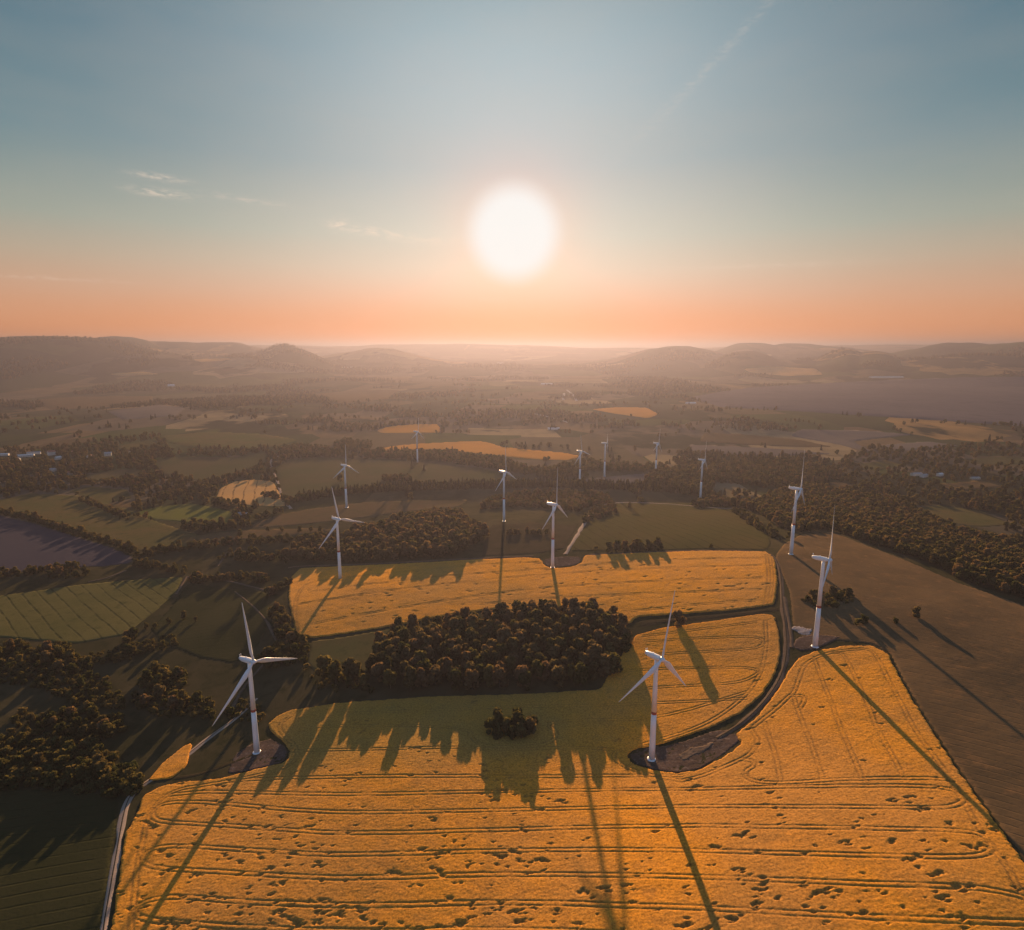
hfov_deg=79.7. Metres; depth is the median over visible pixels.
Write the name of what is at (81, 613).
crop field
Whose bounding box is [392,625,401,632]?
broadleaf tree
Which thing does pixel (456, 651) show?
broadleaf tree
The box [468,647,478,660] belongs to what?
broadleaf tree
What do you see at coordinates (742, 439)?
grass field
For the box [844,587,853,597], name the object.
broadleaf tree
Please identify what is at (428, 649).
broadleaf tree
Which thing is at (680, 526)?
crop field
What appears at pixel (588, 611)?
broadleaf tree
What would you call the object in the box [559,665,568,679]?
broadleaf tree
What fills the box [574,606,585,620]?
broadleaf tree
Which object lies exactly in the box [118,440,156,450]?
grass field
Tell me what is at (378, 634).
broadleaf tree
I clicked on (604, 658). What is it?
broadleaf tree
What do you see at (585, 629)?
broadleaf tree
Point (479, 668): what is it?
broadleaf tree
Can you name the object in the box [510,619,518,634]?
broadleaf tree
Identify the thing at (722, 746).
bare ground
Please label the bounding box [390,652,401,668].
broadleaf tree
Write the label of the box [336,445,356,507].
wind turbine
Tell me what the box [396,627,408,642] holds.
broadleaf tree
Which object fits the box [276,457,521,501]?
grass field
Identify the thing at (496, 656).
broadleaf tree
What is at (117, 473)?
grass field
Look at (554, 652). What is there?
broadleaf tree
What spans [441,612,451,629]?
broadleaf tree
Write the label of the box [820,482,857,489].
grass field
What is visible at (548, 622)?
broadleaf tree
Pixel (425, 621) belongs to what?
broadleaf tree
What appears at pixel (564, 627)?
broadleaf tree
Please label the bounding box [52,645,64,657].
broadleaf tree
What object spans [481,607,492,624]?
broadleaf tree
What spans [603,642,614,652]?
broadleaf tree
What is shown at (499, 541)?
grass field
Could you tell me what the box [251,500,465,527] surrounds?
grass field
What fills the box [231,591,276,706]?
dirt track
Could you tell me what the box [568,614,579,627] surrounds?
broadleaf tree
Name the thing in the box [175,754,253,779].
dirt track
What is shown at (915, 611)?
broadleaf tree
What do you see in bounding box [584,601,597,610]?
broadleaf tree
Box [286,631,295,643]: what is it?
broadleaf tree
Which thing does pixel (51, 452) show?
house
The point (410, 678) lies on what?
broadleaf tree
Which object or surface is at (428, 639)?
broadleaf tree
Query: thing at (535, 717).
broadleaf tree
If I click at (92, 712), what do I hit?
broadleaf tree
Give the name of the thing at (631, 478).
stubble field
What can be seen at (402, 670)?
broadleaf tree
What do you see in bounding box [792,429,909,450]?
grass field
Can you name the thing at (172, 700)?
broadleaf tree
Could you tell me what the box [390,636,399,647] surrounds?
broadleaf tree
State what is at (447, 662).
broadleaf tree
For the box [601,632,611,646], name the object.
broadleaf tree
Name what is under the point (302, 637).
broadleaf tree
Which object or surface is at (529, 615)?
broadleaf tree
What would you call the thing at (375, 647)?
broadleaf tree
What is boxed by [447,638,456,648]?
broadleaf tree
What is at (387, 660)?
broadleaf tree
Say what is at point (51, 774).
broadleaf tree
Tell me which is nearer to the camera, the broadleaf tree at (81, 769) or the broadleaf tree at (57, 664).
the broadleaf tree at (81, 769)
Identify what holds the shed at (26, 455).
on the terrain at (148, 742)
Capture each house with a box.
[47,450,55,455]
[104,452,111,455]
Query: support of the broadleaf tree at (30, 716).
on the terrain at (148, 742)
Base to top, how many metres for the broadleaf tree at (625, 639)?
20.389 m
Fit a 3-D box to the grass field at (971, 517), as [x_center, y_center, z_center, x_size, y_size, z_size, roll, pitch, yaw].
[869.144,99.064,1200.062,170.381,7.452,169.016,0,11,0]
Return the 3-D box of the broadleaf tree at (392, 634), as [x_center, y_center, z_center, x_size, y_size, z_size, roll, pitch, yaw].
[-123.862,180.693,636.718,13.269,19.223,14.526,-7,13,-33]
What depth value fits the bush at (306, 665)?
606.11 m
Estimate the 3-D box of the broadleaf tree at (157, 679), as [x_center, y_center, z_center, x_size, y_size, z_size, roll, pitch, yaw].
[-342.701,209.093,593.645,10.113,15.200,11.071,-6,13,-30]
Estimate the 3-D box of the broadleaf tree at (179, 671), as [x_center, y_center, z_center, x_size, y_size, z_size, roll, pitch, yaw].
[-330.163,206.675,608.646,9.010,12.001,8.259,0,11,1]
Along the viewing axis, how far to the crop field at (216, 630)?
725.12 m
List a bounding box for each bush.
[225,706,233,715]
[257,712,265,721]
[302,663,309,669]
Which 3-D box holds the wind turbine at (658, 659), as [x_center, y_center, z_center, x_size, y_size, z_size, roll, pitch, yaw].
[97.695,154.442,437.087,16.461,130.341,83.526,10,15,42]
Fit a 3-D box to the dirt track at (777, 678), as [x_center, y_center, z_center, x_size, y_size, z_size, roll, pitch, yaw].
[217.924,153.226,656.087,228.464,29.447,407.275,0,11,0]
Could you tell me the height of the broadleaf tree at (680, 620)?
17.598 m
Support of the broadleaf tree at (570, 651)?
on the terrain at (148, 742)
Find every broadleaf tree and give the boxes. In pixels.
[0,647,6,658]
[0,758,11,770]
[5,638,15,650]
[14,638,24,649]
[16,654,22,663]
[24,713,35,724]
[32,752,45,766]
[39,650,52,661]
[40,640,53,651]
[42,711,55,723]
[46,715,57,726]
[48,771,57,786]
[51,659,63,671]
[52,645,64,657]
[60,755,68,764]
[63,648,76,661]
[65,706,75,716]
[66,663,77,673]
[75,756,88,765]
[75,763,87,776]
[76,676,86,687]
[78,724,88,736]
[87,705,99,720]
[91,752,104,766]
[93,759,111,780]
[96,714,106,721]
[97,718,109,731]
[99,720,115,737]
[100,773,111,788]
[139,694,150,703]
[142,668,152,682]
[148,660,159,674]
[152,673,163,684]
[152,684,166,697]
[158,667,168,677]
[166,694,177,709]
[167,689,177,697]
[172,666,179,677]
[175,667,182,675]
[178,689,189,701]
[181,611,185,618]
[190,690,204,704]
[262,646,271,657]
[268,647,275,656]
[277,653,285,663]
[280,647,286,653]
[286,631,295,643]
[287,628,298,640]
[290,643,299,655]
[298,633,306,645]
[314,655,332,675]
[326,659,344,682]
[337,473,342,480]
[342,657,360,678]
[342,660,360,681]
[358,673,369,688]
[364,654,376,670]
[370,662,383,681]
[372,642,380,654]
[373,631,383,642]
[377,650,387,661]
[379,634,387,642]
[379,639,391,650]
[381,663,394,675]
[382,656,395,670]
[382,669,396,688]
[385,644,397,655]
[388,631,396,638]
[389,623,396,630]
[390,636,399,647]
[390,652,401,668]
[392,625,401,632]
[394,616,405,627]
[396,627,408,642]
[397,641,410,657]
[398,660,410,675]
[401,646,412,661]
[403,666,416,690]
[407,613,418,629]
[408,638,420,655]
[408,655,421,667]
[409,626,420,638]
[411,628,424,643]
[414,629,427,642]
[414,650,426,659]
[414,661,428,672]
[419,658,431,676]
[421,615,430,629]
[421,626,429,634]
[421,635,433,645]
[423,644,434,661]
[427,664,442,684]
[429,622,441,633]
[429,626,444,645]
[431,615,442,624]
[432,632,444,648]
[436,657,443,668]
[440,657,453,675]
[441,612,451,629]
[444,634,452,640]
[447,617,459,634]
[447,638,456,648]
[450,615,464,630]
[450,644,461,663]
[450,668,462,689]
[451,664,462,680]
[452,610,459,616]
[453,635,462,644]
[457,623,464,637]
[459,606,469,621]
[460,651,471,667]
[461,643,469,655]
[461,661,475,680]
[463,627,475,643]
[465,614,477,628]
[468,620,478,631]
[468,631,479,646]
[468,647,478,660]
[473,639,481,652]
[473,655,487,666]
[474,664,484,682]
[477,619,484,630]
[479,647,491,663]
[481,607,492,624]
[481,644,493,659]
[484,717,496,734]
[486,638,497,647]
[489,612,499,619]
[490,650,501,664]
[490,664,508,686]
[491,722,503,735]
[492,603,499,614]
[492,624,503,639]
[492,727,502,739]
[493,706,501,715]
[494,710,503,721]
[496,628,504,637]
[497,608,504,621]
[497,661,505,669]
[499,601,508,608]
[500,626,512,643]
[502,611,512,627]
[502,717,510,735]
[504,715,512,724]
[505,608,514,620]
[506,637,518,655]
[508,725,516,739]
[510,600,520,616]
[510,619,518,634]
[512,707,522,715]
[512,710,521,726]
[513,621,524,635]
[513,665,527,685]
[514,629,527,643]
[514,631,525,650]
[515,722,526,737]
[516,610,524,621]
[517,601,527,616]
[518,716,526,726]
[522,619,530,633]
[523,648,535,660]
[524,656,534,670]
[525,599,537,613]
[525,611,531,624]
[526,716,536,735]
[529,617,538,628]
[529,642,540,653]
[530,622,543,636]
[530,659,544,680]
[531,608,542,622]
[531,634,542,650]
[532,715,538,723]
[535,652,547,660]
[537,598,547,610]
[538,660,549,679]
[542,602,554,616]
[542,627,554,637]
[543,616,553,628]
[545,637,556,654]
[548,659,558,671]
[549,600,560,611]
[549,607,559,621]
[549,644,560,661]
[551,622,561,638]
[555,636,565,654]
[559,624,568,633]
[559,656,571,670]
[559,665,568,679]
[560,597,568,611]
[560,614,569,630]
[561,632,569,641]
[562,646,575,664]
[565,606,574,615]
[567,627,579,642]
[568,597,577,608]
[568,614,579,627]
[568,631,580,646]
[573,638,584,658]
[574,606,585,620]
[576,601,585,606]
[576,617,588,633]
[576,652,588,665]
[579,623,592,637]
[583,634,593,650]
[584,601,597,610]
[584,646,596,658]
[585,608,596,622]
[587,608,597,623]
[587,639,597,646]
[588,597,598,607]
[590,643,601,660]
[591,617,602,633]
[593,628,603,645]
[596,608,604,617]
[596,651,609,667]
[598,653,611,676]
[600,622,606,633]
[601,613,610,621]
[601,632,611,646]
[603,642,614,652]
[605,621,616,632]
[606,625,619,640]
[608,605,618,619]
[609,613,616,626]
[612,636,622,651]
[615,613,627,634]
[619,632,631,652]
[621,628,633,644]
[673,609,686,627]
[810,589,817,601]
[829,585,836,592]
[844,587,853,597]
[911,606,921,617]
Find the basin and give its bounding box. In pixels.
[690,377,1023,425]
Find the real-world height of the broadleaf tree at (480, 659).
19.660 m
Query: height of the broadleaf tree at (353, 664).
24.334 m
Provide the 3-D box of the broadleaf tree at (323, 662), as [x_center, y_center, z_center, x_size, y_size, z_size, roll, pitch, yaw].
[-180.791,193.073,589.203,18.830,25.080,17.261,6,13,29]
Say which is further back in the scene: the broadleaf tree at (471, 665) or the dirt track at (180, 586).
the dirt track at (180, 586)
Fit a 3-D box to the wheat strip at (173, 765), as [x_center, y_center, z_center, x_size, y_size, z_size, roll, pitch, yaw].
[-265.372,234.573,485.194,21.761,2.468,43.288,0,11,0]
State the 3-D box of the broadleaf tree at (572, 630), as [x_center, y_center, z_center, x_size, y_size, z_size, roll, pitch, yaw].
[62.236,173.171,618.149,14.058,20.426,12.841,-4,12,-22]
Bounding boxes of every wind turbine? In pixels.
[212,604,296,754]
[319,489,364,578]
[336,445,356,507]
[412,418,423,461]
[495,449,515,521]
[543,470,566,567]
[575,442,589,478]
[601,438,607,476]
[619,592,685,761]
[653,436,660,468]
[698,442,706,497]
[788,451,804,554]
[811,507,834,647]
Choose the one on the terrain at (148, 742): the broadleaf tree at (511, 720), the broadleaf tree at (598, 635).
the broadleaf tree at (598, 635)
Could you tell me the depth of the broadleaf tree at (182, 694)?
563.00 m
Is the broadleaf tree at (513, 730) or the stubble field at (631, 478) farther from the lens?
the stubble field at (631, 478)
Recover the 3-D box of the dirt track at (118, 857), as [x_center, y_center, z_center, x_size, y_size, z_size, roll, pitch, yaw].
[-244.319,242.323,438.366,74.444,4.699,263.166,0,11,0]
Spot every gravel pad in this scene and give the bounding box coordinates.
[679,742,713,759]
[792,626,811,634]
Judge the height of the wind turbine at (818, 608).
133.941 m
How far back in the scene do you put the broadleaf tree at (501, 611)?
664.98 m
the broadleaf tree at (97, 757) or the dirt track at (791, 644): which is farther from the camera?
the dirt track at (791, 644)
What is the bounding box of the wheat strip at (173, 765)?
[149,744,191,779]
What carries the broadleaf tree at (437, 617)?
on the terrain at (148, 742)
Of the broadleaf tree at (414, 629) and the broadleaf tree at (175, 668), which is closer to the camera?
the broadleaf tree at (175, 668)
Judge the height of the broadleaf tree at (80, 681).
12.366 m
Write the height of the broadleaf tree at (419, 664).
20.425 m
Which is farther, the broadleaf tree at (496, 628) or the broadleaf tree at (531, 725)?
the broadleaf tree at (496, 628)
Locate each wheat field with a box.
[110,614,1023,929]
[288,551,777,637]
[378,424,439,432]
[385,441,578,459]
[593,407,656,417]
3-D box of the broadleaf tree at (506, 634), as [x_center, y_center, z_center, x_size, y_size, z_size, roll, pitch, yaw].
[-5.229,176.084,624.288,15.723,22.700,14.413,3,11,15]
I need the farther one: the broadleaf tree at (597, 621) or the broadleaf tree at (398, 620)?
the broadleaf tree at (398, 620)
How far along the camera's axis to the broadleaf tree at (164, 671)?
603.63 m
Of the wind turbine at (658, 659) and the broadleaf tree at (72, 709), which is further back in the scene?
the broadleaf tree at (72, 709)
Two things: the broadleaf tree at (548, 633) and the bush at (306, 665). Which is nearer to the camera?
the bush at (306, 665)
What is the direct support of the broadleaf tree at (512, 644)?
on the terrain at (148, 742)
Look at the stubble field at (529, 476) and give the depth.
1464.19 m
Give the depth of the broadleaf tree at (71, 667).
612.66 m
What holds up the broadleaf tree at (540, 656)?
on the terrain at (148, 742)
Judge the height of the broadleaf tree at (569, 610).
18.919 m
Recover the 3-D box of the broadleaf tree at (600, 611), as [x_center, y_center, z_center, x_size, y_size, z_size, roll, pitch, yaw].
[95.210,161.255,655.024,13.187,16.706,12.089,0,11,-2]
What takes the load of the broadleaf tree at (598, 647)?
on the terrain at (148, 742)
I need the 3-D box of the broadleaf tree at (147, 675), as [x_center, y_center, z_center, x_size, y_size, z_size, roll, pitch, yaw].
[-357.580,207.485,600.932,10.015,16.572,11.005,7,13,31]
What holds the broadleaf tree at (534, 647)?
on the terrain at (148, 742)
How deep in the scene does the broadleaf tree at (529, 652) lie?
585.17 m
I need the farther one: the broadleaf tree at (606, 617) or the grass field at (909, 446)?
the grass field at (909, 446)
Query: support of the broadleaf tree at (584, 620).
on the terrain at (148, 742)
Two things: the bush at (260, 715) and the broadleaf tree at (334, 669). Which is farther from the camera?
the broadleaf tree at (334, 669)
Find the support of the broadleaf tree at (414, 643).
on the terrain at (148, 742)
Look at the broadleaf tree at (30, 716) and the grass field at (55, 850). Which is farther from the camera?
the broadleaf tree at (30, 716)
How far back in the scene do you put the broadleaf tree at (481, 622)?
654.41 m
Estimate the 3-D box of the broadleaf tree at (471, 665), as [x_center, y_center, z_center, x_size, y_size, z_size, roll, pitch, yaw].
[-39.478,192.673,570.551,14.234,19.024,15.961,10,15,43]
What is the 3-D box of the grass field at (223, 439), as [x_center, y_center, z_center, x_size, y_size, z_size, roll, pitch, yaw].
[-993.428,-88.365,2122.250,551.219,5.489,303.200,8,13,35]
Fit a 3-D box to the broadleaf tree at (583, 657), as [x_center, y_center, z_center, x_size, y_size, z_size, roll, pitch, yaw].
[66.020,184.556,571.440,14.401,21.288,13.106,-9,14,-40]
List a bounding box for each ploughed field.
[0,515,131,571]
[776,532,1023,857]
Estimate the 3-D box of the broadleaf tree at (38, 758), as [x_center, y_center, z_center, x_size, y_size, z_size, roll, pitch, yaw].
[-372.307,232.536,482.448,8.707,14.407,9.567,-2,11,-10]
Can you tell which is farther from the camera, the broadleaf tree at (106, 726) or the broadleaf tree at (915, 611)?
the broadleaf tree at (915, 611)
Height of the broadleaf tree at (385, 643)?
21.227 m
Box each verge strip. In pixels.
[640,607,779,626]
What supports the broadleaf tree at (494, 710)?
on the wheat field at (834, 790)
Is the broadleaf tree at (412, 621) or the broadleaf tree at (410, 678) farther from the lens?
the broadleaf tree at (412, 621)
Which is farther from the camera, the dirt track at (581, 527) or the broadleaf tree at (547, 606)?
the dirt track at (581, 527)
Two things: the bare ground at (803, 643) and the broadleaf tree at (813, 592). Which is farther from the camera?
the broadleaf tree at (813, 592)
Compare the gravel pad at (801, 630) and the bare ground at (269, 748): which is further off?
the gravel pad at (801, 630)
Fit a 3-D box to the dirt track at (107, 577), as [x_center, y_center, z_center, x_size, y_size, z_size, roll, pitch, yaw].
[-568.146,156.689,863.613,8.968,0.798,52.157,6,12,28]
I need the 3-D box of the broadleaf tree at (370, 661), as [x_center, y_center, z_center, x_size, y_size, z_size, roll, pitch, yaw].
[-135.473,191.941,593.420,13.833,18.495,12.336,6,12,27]
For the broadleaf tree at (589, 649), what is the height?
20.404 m
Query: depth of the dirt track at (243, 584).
843.69 m
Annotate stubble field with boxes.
[106,497,161,507]
[217,480,284,505]
[521,475,536,478]
[586,474,644,482]
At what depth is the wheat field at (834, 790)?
391.22 m
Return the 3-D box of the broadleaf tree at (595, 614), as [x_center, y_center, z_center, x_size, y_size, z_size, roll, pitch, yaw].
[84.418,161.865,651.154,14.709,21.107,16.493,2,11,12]
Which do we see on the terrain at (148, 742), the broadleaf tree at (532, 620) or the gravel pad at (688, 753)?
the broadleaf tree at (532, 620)
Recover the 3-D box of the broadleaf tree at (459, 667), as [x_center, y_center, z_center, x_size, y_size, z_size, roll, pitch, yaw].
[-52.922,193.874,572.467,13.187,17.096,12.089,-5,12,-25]
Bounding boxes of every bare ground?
[228,739,287,772]
[544,556,580,566]
[631,730,738,772]
[793,635,839,650]
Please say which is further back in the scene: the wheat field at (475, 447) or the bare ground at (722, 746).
the wheat field at (475, 447)
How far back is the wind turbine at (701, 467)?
1295.95 m
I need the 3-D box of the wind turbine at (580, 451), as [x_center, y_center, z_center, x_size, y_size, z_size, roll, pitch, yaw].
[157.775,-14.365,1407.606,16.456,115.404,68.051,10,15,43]
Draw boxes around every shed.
[16,454,34,457]
[26,451,40,453]
[910,472,922,475]
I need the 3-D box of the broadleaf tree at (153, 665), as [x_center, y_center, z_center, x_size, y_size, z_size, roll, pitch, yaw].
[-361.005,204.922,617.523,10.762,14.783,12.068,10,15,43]
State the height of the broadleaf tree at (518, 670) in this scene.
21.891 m
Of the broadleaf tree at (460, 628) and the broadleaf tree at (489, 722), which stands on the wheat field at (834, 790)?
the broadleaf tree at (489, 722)
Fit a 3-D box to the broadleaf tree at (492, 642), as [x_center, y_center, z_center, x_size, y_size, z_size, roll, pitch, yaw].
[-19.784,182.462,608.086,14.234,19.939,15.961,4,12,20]
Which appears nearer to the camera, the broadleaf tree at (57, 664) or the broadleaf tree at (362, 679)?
the broadleaf tree at (362, 679)
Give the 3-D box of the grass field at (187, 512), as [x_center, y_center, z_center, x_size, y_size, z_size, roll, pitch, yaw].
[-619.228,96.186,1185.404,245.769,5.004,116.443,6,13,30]
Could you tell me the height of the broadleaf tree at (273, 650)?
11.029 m
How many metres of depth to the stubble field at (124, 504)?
1279.93 m
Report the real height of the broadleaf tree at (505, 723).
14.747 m
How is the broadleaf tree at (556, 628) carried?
on the terrain at (148, 742)
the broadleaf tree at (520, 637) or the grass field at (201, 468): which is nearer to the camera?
the broadleaf tree at (520, 637)
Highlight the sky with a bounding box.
[0,0,1023,347]
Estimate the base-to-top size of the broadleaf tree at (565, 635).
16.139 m
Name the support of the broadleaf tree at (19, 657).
on the terrain at (148, 742)
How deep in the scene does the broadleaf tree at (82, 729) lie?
519.36 m
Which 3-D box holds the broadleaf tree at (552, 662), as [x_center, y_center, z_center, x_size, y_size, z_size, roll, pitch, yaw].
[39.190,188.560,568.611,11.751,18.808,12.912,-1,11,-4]
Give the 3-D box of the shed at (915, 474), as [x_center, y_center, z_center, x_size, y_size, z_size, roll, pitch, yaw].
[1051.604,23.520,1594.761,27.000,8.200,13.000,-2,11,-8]
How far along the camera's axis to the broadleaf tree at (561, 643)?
600.69 m
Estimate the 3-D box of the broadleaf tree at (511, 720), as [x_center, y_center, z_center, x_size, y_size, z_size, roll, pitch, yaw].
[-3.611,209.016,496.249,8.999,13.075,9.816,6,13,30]
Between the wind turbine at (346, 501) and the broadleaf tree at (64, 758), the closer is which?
the broadleaf tree at (64, 758)
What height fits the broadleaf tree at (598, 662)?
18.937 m
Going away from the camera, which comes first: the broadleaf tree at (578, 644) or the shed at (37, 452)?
the broadleaf tree at (578, 644)
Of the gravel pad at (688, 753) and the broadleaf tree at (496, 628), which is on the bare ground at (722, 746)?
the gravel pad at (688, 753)
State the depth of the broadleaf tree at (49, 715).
533.22 m
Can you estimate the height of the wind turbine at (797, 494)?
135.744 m
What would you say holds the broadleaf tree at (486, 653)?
on the terrain at (148, 742)
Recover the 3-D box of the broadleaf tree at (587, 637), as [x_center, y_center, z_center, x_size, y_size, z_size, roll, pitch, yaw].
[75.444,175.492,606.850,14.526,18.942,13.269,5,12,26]
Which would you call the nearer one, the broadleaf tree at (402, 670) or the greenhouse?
the broadleaf tree at (402, 670)
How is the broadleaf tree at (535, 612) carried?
on the terrain at (148, 742)
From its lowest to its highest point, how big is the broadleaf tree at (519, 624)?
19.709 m
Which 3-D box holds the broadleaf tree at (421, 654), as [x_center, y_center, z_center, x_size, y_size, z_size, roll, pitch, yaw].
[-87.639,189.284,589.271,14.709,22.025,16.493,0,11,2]
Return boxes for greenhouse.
[869,377,901,377]
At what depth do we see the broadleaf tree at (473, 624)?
646.89 m
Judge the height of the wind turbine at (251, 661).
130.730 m
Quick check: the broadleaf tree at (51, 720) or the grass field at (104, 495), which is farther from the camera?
the grass field at (104, 495)
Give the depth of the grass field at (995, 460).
1791.72 m
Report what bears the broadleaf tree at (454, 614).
on the terrain at (148, 742)
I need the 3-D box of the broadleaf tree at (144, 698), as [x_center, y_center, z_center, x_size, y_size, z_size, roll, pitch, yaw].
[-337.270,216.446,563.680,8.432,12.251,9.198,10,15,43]
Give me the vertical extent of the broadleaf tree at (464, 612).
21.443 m
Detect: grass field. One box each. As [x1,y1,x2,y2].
[0,493,202,550]
[0,788,118,929]
[35,437,96,447]
[40,396,152,408]
[69,487,130,502]
[86,469,152,481]
[109,405,184,418]
[112,372,155,375]
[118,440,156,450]
[139,503,233,522]
[157,454,265,480]
[162,432,295,449]
[179,528,335,542]
[194,358,231,361]
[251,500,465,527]
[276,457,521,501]
[308,628,389,674]
[317,390,397,403]
[482,521,581,555]
[690,444,828,455]
[700,433,829,446]
[745,366,821,375]
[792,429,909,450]
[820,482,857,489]
[858,461,906,469]
[882,442,956,449]
[917,505,1009,526]
[941,480,1000,489]
[964,456,1023,464]
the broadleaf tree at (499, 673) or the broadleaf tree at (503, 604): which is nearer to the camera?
the broadleaf tree at (499, 673)
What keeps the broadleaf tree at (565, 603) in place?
on the wheat field at (324, 601)
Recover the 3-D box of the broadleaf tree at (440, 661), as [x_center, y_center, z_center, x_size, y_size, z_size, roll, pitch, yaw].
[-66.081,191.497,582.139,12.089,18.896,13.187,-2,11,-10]
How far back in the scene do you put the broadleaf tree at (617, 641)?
593.44 m
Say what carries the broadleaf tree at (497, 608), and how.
on the terrain at (148, 742)
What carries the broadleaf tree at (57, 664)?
on the terrain at (148, 742)
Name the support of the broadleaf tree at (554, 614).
on the terrain at (148, 742)
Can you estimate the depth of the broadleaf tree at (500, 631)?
621.08 m
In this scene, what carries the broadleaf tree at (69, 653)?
on the terrain at (148, 742)
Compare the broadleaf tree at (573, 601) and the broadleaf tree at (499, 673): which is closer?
the broadleaf tree at (499, 673)
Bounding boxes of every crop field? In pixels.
[0,577,182,642]
[151,584,269,661]
[571,503,770,550]
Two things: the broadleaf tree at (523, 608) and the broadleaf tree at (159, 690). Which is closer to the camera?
the broadleaf tree at (159, 690)
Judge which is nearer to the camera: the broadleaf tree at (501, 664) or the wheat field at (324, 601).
the broadleaf tree at (501, 664)
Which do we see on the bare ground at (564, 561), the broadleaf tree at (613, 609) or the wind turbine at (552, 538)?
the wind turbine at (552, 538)
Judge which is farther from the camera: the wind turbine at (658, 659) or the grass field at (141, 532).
the grass field at (141, 532)
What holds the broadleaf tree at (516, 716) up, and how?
on the wheat field at (834, 790)
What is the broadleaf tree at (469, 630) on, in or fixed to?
on the terrain at (148, 742)
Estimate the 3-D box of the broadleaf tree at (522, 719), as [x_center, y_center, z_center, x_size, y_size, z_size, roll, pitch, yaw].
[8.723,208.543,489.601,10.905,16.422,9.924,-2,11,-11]
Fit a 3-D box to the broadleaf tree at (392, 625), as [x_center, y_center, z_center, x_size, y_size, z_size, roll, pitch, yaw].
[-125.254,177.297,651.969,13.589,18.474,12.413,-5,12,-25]
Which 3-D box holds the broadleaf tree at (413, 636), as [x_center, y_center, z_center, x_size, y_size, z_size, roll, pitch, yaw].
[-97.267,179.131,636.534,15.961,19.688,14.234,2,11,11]
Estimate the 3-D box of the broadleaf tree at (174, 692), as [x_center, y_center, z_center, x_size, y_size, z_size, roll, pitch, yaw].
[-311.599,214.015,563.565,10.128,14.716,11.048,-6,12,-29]
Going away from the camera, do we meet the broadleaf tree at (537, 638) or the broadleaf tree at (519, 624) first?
the broadleaf tree at (537, 638)
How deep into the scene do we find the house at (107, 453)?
1815.38 m
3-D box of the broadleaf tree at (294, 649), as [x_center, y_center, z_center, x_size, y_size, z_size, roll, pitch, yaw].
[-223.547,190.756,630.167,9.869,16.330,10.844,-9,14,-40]
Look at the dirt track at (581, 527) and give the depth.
993.28 m
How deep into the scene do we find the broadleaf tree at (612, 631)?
609.74 m
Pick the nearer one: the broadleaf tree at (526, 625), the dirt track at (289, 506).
the broadleaf tree at (526, 625)
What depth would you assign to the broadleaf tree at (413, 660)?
583.03 m
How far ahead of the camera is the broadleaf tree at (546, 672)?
563.98 m
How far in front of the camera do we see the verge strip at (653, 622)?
634.94 m
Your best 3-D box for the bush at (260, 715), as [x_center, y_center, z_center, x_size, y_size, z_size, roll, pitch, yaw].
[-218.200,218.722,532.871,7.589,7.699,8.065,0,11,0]
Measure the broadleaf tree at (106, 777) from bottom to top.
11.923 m
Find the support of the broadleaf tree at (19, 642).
on the terrain at (148, 742)
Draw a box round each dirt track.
[88,570,126,581]
[100,698,257,929]
[175,576,186,593]
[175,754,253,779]
[187,576,263,590]
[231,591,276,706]
[270,451,294,508]
[288,555,532,567]
[564,502,743,553]
[589,550,789,738]
[783,596,793,647]
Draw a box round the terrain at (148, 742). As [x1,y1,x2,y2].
[0,336,1023,929]
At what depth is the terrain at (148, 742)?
2154.67 m
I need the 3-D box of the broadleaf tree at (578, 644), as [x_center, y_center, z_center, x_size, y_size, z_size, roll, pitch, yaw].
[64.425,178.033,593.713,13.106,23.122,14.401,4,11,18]
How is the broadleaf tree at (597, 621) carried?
on the terrain at (148, 742)

